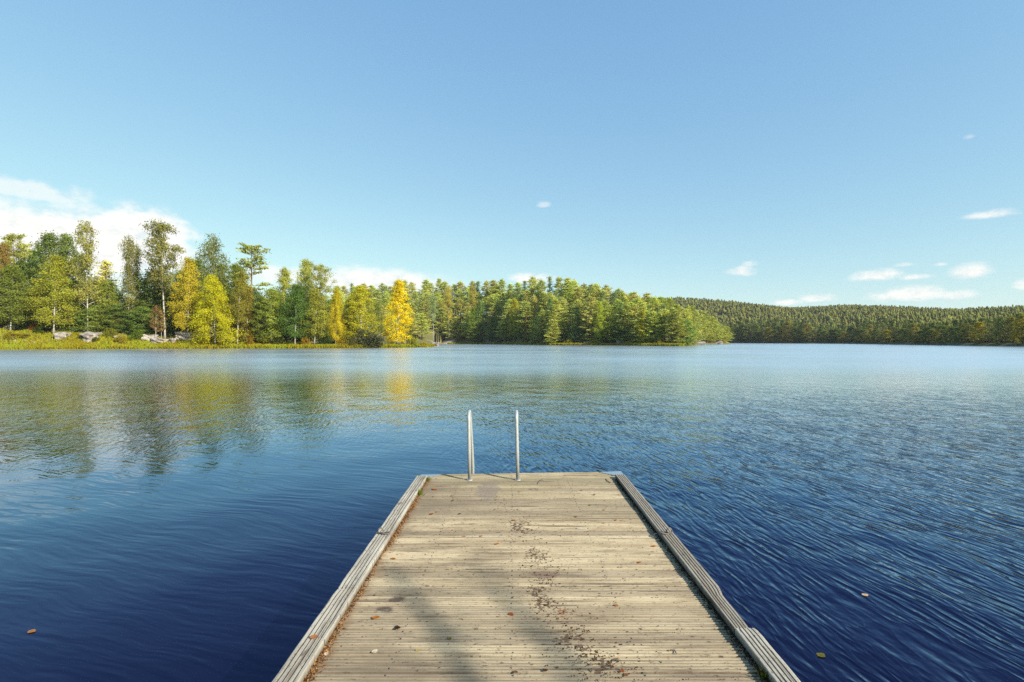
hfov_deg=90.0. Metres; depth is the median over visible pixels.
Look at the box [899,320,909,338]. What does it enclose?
lakeside conifer
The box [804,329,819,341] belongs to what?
lakeside tree
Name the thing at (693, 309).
pine tree
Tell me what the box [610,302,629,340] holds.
spruce tree
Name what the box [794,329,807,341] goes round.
lakeside tree
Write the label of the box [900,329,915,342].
lakeside tree
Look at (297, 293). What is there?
birch tree
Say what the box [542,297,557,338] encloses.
spruce tree
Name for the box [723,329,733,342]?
pine tree
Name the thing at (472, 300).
birch tree
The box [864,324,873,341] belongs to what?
lakeside tree
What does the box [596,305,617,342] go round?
pine tree
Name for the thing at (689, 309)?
pine tree
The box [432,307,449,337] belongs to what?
pine tree
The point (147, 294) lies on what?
broadleaf tree
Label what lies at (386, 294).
pine tree
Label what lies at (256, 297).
tree
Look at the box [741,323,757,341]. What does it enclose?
lakeside tree
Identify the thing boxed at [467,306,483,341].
tree
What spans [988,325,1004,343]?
lakeside tree
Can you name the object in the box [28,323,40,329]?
shrub
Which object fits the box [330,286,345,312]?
pine tree
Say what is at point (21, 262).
birch tree
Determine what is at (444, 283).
pine tree
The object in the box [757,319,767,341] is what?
lakeside conifer
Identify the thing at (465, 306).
pine tree
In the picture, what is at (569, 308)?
pine tree
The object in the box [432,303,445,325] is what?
pine tree
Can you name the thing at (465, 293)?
pine tree
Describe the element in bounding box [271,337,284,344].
shrub
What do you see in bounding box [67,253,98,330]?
spruce tree
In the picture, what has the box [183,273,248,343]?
birch tree
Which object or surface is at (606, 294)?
pine tree
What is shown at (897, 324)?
lakeside conifer
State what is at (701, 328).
pine tree
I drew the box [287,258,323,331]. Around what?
birch tree
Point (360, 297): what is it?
aspen tree
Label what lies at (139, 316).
understory tree
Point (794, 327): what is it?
lakeside tree
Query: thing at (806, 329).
lakeside tree
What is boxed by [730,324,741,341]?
lakeside tree
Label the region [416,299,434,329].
pine tree
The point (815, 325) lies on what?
lakeside conifer
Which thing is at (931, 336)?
lakeside tree
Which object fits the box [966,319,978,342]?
lakeside conifer
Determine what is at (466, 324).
pine tree
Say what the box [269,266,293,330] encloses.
birch tree
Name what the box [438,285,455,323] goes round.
birch tree
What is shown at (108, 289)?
broadleaf tree
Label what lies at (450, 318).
pine tree
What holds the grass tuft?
on the wooden dock
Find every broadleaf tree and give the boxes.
[0,241,19,327]
[18,248,47,331]
[24,230,76,331]
[48,233,86,329]
[85,279,127,333]
[123,269,178,335]
[179,260,206,299]
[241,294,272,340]
[247,288,291,343]
[323,300,344,340]
[679,319,696,343]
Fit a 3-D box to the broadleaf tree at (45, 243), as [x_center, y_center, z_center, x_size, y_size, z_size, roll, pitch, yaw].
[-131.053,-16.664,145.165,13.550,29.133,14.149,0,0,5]
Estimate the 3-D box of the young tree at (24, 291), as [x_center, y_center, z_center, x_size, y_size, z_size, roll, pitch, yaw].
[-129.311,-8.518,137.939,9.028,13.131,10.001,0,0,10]
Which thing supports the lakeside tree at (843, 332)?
on the hills
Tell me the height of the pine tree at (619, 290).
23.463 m
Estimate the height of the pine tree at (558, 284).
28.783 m
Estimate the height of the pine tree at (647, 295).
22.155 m
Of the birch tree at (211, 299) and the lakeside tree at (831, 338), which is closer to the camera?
the birch tree at (211, 299)
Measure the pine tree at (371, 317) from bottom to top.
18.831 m
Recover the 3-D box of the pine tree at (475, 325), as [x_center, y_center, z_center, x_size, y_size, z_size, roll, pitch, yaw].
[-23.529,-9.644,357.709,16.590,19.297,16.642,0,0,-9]
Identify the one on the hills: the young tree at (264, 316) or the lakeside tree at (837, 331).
the lakeside tree at (837, 331)
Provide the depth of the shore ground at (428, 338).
334.82 m
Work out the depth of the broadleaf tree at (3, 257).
132.93 m
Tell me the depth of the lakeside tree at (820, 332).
421.04 m
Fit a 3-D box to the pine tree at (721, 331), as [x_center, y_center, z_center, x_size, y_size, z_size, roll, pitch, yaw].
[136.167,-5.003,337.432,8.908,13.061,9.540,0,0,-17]
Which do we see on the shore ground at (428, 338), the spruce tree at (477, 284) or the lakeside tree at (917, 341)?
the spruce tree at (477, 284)
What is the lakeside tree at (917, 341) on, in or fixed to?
on the hills
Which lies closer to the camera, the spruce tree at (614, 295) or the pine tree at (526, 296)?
the spruce tree at (614, 295)
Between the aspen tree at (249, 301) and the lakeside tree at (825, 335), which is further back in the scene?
the lakeside tree at (825, 335)
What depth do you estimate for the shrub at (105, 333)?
133.78 m
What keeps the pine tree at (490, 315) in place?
on the shore ground at (428, 338)
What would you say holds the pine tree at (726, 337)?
on the shore ground at (428, 338)
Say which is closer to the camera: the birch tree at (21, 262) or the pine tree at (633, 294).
the birch tree at (21, 262)
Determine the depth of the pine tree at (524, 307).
295.12 m
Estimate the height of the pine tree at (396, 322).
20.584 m
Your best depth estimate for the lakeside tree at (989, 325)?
210.43 m
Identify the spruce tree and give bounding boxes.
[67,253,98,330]
[151,265,174,335]
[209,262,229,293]
[472,300,487,341]
[474,281,480,299]
[480,302,487,329]
[484,316,498,341]
[514,287,521,302]
[515,303,527,342]
[521,281,527,293]
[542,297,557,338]
[546,276,553,295]
[567,306,583,342]
[582,301,595,338]
[598,291,610,336]
[609,290,618,319]
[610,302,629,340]
[641,305,655,340]
[654,306,663,337]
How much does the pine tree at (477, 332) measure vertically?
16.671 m
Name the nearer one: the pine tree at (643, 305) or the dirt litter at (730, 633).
the dirt litter at (730, 633)
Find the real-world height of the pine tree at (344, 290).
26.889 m
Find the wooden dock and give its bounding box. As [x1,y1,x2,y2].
[272,471,800,681]
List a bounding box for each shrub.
[3,331,22,338]
[17,333,30,337]
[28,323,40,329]
[31,325,44,332]
[101,327,119,337]
[112,335,127,342]
[128,328,143,339]
[246,335,255,343]
[260,333,269,343]
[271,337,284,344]
[301,336,311,343]
[316,328,333,344]
[348,335,357,345]
[405,331,412,343]
[409,337,420,346]
[457,329,466,339]
[588,338,599,343]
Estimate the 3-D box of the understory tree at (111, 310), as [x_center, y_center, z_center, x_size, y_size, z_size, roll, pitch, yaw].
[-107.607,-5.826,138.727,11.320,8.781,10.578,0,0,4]
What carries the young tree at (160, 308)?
on the shore ground at (428, 338)
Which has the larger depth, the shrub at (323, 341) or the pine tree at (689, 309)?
the pine tree at (689, 309)
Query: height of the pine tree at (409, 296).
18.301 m
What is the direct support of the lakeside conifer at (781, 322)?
on the hills
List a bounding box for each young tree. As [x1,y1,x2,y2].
[13,286,41,327]
[25,281,66,331]
[59,280,90,327]
[77,295,108,331]
[90,300,134,329]
[126,298,160,333]
[147,287,176,335]
[148,305,164,331]
[154,310,166,337]
[160,288,186,335]
[176,286,208,330]
[212,285,236,336]
[252,298,273,338]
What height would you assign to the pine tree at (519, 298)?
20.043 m
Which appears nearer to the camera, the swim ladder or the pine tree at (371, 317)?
the swim ladder
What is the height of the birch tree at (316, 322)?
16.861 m
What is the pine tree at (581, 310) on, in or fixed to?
on the shore ground at (428, 338)
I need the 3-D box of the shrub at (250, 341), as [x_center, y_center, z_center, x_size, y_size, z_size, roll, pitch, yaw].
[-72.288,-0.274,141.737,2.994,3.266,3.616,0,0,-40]
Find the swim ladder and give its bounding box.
[467,410,520,480]
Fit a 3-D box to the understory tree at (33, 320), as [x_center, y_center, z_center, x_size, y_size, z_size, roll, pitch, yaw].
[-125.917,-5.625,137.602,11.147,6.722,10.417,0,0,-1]
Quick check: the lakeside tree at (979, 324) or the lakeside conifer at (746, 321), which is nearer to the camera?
the lakeside tree at (979, 324)
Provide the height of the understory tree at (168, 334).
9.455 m
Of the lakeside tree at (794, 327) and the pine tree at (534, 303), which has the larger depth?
the lakeside tree at (794, 327)
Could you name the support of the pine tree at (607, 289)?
on the shore ground at (428, 338)
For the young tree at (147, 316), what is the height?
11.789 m
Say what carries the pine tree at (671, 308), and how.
on the shore ground at (428, 338)
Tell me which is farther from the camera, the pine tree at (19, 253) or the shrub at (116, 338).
the pine tree at (19, 253)
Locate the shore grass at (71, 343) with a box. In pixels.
[0,328,694,349]
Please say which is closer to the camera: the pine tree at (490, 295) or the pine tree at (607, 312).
the pine tree at (607, 312)
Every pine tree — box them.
[0,233,32,329]
[231,242,271,300]
[329,292,345,303]
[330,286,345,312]
[340,284,349,299]
[365,305,379,329]
[368,285,380,300]
[368,298,381,320]
[371,288,382,309]
[375,297,391,326]
[375,305,391,338]
[378,284,386,299]
[381,291,392,316]
[383,285,394,304]
[389,312,403,335]
[402,280,412,302]
[402,310,419,334]
[403,295,415,312]
[405,282,417,308]
[407,302,419,334]
[408,290,421,312]
[414,313,432,339]
[416,279,433,300]
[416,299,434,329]
[418,293,432,316]
[420,286,431,300]
[426,295,439,336]
[428,283,437,295]
[432,292,443,320]
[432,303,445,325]
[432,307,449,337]
[434,278,444,295]
[437,307,456,330]
[438,281,453,295]
[440,295,454,315]
[444,316,467,338]
[445,284,458,305]
[451,281,465,308]
[451,289,466,313]
[454,299,466,321]
[457,311,471,340]
[460,303,471,328]
[461,287,470,309]
[464,321,485,341]
[465,280,474,299]
[467,315,488,336]
[470,292,483,312]
[476,296,490,318]
[481,280,491,298]
[481,305,499,335]
[483,280,499,301]
[483,286,499,306]
[487,293,504,315]
[488,298,502,330]
[494,278,507,298]
[494,320,512,341]
[497,290,514,319]
[498,293,507,314]
[498,299,513,329]
[498,303,516,340]
[500,283,516,305]
[510,281,522,302]
[514,301,534,340]
[515,294,523,310]
[519,290,532,318]
[521,275,544,302]
[526,294,538,329]
[529,311,547,341]
[532,292,551,317]
[533,312,548,341]
[534,280,547,312]
[539,293,552,309]
[540,294,561,322]
[542,318,563,342]
[545,299,568,341]
[552,298,570,328]
[553,277,564,296]
[553,300,571,336]
[560,283,577,312]
[561,277,571,295]
[562,293,575,326]
[566,303,588,338]
[568,285,585,315]
[568,299,581,334]
[570,278,580,294]
[577,283,588,299]
[577,296,602,339]
[579,289,588,305]
[584,283,598,295]
[584,290,599,317]
[586,286,596,304]
[593,300,613,340]
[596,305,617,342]
[598,288,611,305]
[601,284,612,303]
[610,298,624,333]
[611,288,621,297]
[612,304,636,339]
[616,296,631,328]
[618,293,632,302]
[623,301,635,336]
[624,304,640,338]
[628,300,653,329]
[628,303,653,342]
[629,292,640,299]
[641,311,664,342]
[642,292,651,302]
[647,296,662,310]
[647,302,662,331]
[654,308,674,341]
[656,296,666,302]
[661,307,680,336]
[662,310,687,342]
[663,309,692,342]
[665,297,675,304]
[670,304,683,317]
[680,308,692,336]
[685,304,693,329]
[685,313,697,342]
[691,305,700,342]
[694,309,703,340]
[695,313,703,343]
[696,320,705,338]
[700,316,708,341]
[703,319,712,342]
[707,322,717,342]
[709,322,721,342]
[710,316,718,331]
[715,324,724,340]
[717,329,730,341]
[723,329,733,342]
[724,326,734,338]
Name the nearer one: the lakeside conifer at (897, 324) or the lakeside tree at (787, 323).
the lakeside conifer at (897, 324)
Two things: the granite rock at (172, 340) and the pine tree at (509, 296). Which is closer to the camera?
the granite rock at (172, 340)
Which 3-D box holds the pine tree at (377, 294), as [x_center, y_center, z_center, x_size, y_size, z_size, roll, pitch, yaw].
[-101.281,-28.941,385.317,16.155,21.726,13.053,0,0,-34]
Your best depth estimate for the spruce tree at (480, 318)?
351.79 m
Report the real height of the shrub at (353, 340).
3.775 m
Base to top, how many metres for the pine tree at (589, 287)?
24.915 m
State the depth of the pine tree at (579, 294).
285.01 m
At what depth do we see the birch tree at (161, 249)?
137.59 m
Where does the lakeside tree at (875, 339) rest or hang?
on the hills
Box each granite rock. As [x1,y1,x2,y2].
[53,332,71,339]
[79,331,99,341]
[141,334,158,340]
[151,337,168,343]
[168,338,176,342]
[175,331,196,340]
[442,337,456,343]
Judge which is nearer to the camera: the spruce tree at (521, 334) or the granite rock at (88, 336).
the granite rock at (88, 336)
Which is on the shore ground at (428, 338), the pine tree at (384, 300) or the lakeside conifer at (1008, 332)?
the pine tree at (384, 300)
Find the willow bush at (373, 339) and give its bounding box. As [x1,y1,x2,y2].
[351,328,388,346]
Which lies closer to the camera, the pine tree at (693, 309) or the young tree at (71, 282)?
the young tree at (71, 282)
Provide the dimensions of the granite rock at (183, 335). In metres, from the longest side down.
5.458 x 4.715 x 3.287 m
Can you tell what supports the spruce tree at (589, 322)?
on the shore ground at (428, 338)
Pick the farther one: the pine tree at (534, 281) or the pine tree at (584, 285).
the pine tree at (534, 281)
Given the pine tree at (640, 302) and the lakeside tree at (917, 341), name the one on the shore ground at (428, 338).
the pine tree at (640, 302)
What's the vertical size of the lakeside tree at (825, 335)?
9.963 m
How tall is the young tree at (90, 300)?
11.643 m
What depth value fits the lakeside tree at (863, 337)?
361.63 m
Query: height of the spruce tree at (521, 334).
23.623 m
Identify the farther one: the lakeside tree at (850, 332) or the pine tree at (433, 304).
the lakeside tree at (850, 332)
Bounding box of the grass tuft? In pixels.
[755,663,778,680]
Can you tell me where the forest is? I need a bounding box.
[664,296,1023,341]
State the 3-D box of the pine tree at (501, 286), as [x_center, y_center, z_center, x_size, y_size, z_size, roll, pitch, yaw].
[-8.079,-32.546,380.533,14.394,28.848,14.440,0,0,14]
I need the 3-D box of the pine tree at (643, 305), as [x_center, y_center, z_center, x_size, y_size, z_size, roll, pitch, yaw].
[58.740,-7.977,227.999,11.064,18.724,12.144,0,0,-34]
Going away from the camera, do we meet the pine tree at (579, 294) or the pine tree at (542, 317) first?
the pine tree at (542, 317)
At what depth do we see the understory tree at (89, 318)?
137.02 m
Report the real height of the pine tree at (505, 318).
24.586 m
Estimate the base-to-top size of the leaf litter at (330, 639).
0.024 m
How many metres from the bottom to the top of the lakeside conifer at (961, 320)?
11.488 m
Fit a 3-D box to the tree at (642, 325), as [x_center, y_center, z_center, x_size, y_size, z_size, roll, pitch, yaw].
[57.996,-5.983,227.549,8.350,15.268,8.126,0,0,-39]
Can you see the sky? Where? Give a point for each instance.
(789, 153)
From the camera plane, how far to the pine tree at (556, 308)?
258.52 m
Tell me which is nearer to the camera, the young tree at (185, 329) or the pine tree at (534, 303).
the young tree at (185, 329)
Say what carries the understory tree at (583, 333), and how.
on the shore ground at (428, 338)
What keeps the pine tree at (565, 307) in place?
on the shore ground at (428, 338)
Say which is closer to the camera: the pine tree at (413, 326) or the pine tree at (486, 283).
the pine tree at (413, 326)
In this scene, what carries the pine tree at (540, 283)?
on the shore ground at (428, 338)
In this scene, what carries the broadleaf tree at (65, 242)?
on the shore ground at (428, 338)
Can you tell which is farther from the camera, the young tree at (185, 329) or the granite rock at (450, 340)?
the granite rock at (450, 340)
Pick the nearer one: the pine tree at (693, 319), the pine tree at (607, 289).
the pine tree at (693, 319)
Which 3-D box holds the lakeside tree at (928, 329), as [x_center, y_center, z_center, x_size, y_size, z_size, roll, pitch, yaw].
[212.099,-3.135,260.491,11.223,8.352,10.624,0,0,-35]
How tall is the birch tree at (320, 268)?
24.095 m
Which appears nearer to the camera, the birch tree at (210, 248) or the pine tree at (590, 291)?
the birch tree at (210, 248)
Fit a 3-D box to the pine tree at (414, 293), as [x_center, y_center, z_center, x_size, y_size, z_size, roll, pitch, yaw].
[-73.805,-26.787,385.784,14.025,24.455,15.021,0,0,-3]
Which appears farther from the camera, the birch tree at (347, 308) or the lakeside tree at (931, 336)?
the lakeside tree at (931, 336)
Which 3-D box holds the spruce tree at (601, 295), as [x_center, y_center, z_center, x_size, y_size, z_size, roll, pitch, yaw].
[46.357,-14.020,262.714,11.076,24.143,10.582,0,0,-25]
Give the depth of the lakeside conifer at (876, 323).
349.29 m
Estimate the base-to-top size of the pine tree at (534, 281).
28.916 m
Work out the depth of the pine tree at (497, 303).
352.81 m
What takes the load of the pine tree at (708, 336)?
on the shore ground at (428, 338)
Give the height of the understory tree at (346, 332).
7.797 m
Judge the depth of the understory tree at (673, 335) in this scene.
217.71 m
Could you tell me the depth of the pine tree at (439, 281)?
431.66 m
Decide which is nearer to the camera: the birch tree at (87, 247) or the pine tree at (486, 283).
the birch tree at (87, 247)
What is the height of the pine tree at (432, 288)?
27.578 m
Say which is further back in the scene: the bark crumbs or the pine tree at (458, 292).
the pine tree at (458, 292)
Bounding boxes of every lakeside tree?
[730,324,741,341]
[734,324,748,341]
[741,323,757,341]
[748,323,760,341]
[754,327,769,341]
[761,327,774,341]
[767,322,785,341]
[776,325,787,341]
[779,321,795,341]
[787,323,801,341]
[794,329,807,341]
[797,323,814,341]
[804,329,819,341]
[813,328,824,341]
[821,330,830,341]
[824,329,837,341]
[828,328,844,341]
[836,331,850,341]
[841,326,856,341]
[851,330,862,341]
[856,329,870,341]
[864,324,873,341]
[866,329,881,341]
[873,322,890,342]
[879,329,896,341]
[888,327,903,340]
[893,328,909,341]
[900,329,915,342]
[903,323,920,342]
[912,330,927,342]
[914,327,937,342]
[925,328,940,342]
[932,324,951,342]
[940,327,959,342]
[949,327,964,342]
[955,323,977,342]
[961,326,979,342]
[964,322,991,342]
[977,323,998,342]
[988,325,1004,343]
[991,319,1020,342]
[999,316,1021,342]
[1008,315,1023,342]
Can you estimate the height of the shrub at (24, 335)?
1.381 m
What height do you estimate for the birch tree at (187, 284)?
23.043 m
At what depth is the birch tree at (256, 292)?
173.32 m
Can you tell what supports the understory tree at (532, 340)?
on the shore ground at (428, 338)
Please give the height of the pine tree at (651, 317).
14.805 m
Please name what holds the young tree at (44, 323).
on the shore ground at (428, 338)
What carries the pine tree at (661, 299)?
on the shore ground at (428, 338)
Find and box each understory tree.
[0,303,36,330]
[14,307,55,330]
[49,302,86,332]
[76,304,114,332]
[96,304,136,333]
[119,306,161,334]
[156,309,188,337]
[233,316,264,335]
[274,314,298,341]
[286,316,322,342]
[313,315,344,343]
[330,319,358,342]
[522,335,529,341]
[530,329,538,342]
[580,330,587,341]
[654,333,663,342]
[668,334,676,342]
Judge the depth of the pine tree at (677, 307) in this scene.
243.13 m
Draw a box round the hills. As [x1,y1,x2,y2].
[694,311,1023,346]
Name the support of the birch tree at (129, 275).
on the shore ground at (428, 338)
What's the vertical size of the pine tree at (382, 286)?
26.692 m
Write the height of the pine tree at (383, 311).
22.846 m
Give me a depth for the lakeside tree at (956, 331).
233.55 m
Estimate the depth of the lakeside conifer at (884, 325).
339.33 m
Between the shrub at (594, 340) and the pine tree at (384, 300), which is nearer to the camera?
the shrub at (594, 340)
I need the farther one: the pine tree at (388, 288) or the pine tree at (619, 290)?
the pine tree at (388, 288)
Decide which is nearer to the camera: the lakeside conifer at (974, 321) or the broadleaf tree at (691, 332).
the broadleaf tree at (691, 332)
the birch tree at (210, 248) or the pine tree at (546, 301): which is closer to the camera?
the birch tree at (210, 248)
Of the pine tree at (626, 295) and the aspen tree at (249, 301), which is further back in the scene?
the pine tree at (626, 295)
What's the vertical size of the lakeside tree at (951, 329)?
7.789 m
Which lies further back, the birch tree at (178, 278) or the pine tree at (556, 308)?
the pine tree at (556, 308)
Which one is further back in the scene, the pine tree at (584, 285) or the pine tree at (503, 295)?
the pine tree at (503, 295)
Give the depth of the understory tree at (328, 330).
158.63 m
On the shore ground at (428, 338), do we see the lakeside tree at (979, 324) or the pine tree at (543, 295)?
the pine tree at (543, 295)
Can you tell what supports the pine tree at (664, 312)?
on the shore ground at (428, 338)
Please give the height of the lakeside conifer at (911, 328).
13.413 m
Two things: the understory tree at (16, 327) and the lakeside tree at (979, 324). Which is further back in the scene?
the lakeside tree at (979, 324)
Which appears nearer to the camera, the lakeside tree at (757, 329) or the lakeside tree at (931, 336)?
the lakeside tree at (931, 336)
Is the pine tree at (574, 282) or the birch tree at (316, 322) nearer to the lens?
the birch tree at (316, 322)
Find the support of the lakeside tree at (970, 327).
on the hills
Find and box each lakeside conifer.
[742,318,752,341]
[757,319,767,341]
[760,320,773,341]
[779,319,786,339]
[793,321,807,341]
[809,324,819,341]
[838,323,846,340]
[850,322,863,341]
[871,322,880,341]
[879,320,887,337]
[885,320,894,341]
[891,322,903,341]
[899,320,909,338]
[905,320,915,341]
[910,323,922,341]
[919,323,928,339]
[945,319,958,341]
[955,319,967,340]
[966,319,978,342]
[975,318,990,342]
[988,318,1002,342]
[994,317,1004,342]
[1002,315,1015,342]
[1010,313,1019,341]
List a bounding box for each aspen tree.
[233,286,260,340]
[341,285,387,342]
[381,279,414,343]
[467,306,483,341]
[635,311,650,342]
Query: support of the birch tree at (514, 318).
on the shore ground at (428, 338)
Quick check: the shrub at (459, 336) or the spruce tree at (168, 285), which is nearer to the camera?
the spruce tree at (168, 285)
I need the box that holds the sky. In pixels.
[0,0,1023,321]
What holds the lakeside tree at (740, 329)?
on the hills
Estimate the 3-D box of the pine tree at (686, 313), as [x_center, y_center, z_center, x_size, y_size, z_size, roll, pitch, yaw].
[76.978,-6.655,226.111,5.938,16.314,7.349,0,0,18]
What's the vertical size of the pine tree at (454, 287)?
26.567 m
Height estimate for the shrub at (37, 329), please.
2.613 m
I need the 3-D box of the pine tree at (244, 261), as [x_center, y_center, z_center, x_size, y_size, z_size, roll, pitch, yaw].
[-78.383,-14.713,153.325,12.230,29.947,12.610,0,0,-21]
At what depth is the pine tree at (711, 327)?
329.48 m
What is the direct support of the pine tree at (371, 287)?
on the shore ground at (428, 338)
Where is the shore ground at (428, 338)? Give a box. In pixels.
[0,315,729,344]
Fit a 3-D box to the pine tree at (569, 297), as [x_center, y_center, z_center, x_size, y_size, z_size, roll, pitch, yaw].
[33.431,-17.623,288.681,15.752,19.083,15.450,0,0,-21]
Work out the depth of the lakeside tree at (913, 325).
274.60 m
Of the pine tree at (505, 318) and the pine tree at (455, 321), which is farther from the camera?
the pine tree at (455, 321)
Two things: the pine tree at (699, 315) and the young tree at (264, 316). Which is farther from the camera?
the pine tree at (699, 315)
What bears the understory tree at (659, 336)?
on the shore ground at (428, 338)
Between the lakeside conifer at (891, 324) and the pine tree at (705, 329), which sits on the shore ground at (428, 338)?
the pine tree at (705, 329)
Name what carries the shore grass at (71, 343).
on the shore ground at (428, 338)
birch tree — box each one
[0,259,42,316]
[0,264,38,330]
[19,254,84,332]
[61,220,109,331]
[82,259,120,330]
[118,234,141,335]
[131,244,143,305]
[135,217,185,338]
[164,257,206,332]
[169,271,185,294]
[180,231,232,336]
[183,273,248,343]
[216,262,253,327]
[226,271,252,343]
[252,290,264,306]
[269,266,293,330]
[272,284,314,343]
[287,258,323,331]
[298,287,334,343]
[299,263,337,327]
[323,288,348,343]
[339,300,358,339]
[373,300,384,333]
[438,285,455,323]
[465,285,478,317]
[507,298,520,337]
[591,301,608,342]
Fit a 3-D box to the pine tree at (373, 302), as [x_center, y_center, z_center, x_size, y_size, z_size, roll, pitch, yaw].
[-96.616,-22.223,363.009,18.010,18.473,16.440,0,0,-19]
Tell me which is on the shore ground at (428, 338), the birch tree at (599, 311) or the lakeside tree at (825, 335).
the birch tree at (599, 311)
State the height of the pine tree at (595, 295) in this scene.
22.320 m
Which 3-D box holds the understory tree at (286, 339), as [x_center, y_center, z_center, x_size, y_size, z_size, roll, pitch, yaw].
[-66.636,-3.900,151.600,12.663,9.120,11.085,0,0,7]
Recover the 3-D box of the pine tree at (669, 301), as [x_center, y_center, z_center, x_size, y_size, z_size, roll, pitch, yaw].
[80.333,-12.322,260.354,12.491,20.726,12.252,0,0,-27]
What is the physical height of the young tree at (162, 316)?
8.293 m
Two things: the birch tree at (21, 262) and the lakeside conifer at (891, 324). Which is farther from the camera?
the lakeside conifer at (891, 324)
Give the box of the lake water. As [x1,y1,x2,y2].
[0,343,1023,681]
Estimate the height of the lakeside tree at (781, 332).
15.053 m
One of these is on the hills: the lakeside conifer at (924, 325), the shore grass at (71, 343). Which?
the lakeside conifer at (924, 325)
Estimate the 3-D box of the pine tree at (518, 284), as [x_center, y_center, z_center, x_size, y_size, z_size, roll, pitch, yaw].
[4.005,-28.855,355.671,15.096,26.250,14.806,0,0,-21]
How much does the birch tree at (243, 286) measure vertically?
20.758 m
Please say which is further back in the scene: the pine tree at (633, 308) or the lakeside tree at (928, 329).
the lakeside tree at (928, 329)
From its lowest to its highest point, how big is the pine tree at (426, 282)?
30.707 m
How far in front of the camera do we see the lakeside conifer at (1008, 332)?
219.15 m
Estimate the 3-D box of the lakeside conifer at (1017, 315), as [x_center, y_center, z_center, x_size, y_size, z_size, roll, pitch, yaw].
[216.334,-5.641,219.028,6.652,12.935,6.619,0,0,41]
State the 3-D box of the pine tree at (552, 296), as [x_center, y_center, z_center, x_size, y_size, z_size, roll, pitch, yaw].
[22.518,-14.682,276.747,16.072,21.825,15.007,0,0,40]
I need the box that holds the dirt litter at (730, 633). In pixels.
[613,479,770,681]
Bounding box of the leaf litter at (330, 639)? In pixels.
[302,478,429,681]
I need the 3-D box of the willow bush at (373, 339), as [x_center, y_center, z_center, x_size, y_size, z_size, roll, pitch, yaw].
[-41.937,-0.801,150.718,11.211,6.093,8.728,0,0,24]
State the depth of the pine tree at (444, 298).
404.89 m
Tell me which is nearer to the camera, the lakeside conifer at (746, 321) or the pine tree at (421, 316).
the pine tree at (421, 316)
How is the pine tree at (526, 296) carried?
on the shore ground at (428, 338)
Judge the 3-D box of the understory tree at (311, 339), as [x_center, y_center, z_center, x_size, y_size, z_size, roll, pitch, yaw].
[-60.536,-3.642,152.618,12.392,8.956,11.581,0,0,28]
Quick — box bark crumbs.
[315,479,733,681]
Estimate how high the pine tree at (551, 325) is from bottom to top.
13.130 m
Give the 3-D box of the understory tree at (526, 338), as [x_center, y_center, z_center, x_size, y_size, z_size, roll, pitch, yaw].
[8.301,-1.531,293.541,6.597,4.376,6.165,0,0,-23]
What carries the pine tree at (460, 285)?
on the shore ground at (428, 338)
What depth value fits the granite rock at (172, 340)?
136.49 m
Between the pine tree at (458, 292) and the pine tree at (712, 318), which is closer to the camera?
the pine tree at (712, 318)
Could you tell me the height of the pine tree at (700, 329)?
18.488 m
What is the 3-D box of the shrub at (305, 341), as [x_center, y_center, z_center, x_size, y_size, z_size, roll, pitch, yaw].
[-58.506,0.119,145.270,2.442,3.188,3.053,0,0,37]
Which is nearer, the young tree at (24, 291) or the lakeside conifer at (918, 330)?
the young tree at (24, 291)
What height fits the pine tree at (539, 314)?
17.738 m
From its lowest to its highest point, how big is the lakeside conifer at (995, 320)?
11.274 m
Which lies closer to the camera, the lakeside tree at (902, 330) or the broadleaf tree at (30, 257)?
the broadleaf tree at (30, 257)
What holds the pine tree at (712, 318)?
on the shore ground at (428, 338)
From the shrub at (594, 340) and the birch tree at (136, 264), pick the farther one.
the shrub at (594, 340)
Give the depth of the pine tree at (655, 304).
248.89 m
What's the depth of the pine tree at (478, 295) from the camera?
395.92 m
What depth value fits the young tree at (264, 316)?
151.72 m
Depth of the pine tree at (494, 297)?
364.87 m
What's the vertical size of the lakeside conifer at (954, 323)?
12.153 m
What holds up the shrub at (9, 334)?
on the shore ground at (428, 338)
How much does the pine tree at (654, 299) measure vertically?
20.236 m
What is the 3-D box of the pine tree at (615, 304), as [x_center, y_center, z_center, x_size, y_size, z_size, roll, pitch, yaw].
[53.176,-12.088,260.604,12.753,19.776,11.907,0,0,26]
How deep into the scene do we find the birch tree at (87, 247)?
136.28 m
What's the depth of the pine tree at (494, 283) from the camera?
389.12 m
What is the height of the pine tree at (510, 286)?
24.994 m
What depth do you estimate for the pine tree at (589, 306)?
247.32 m
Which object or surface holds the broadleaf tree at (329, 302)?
on the shore ground at (428, 338)
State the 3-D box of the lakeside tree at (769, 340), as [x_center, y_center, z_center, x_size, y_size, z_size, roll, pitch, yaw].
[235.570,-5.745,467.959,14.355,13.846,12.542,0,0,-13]
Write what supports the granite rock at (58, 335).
on the shore ground at (428, 338)
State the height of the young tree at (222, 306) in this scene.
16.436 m
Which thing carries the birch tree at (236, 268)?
on the shore ground at (428, 338)
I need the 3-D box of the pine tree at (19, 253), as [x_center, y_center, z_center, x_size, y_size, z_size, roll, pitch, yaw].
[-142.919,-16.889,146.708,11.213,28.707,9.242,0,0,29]

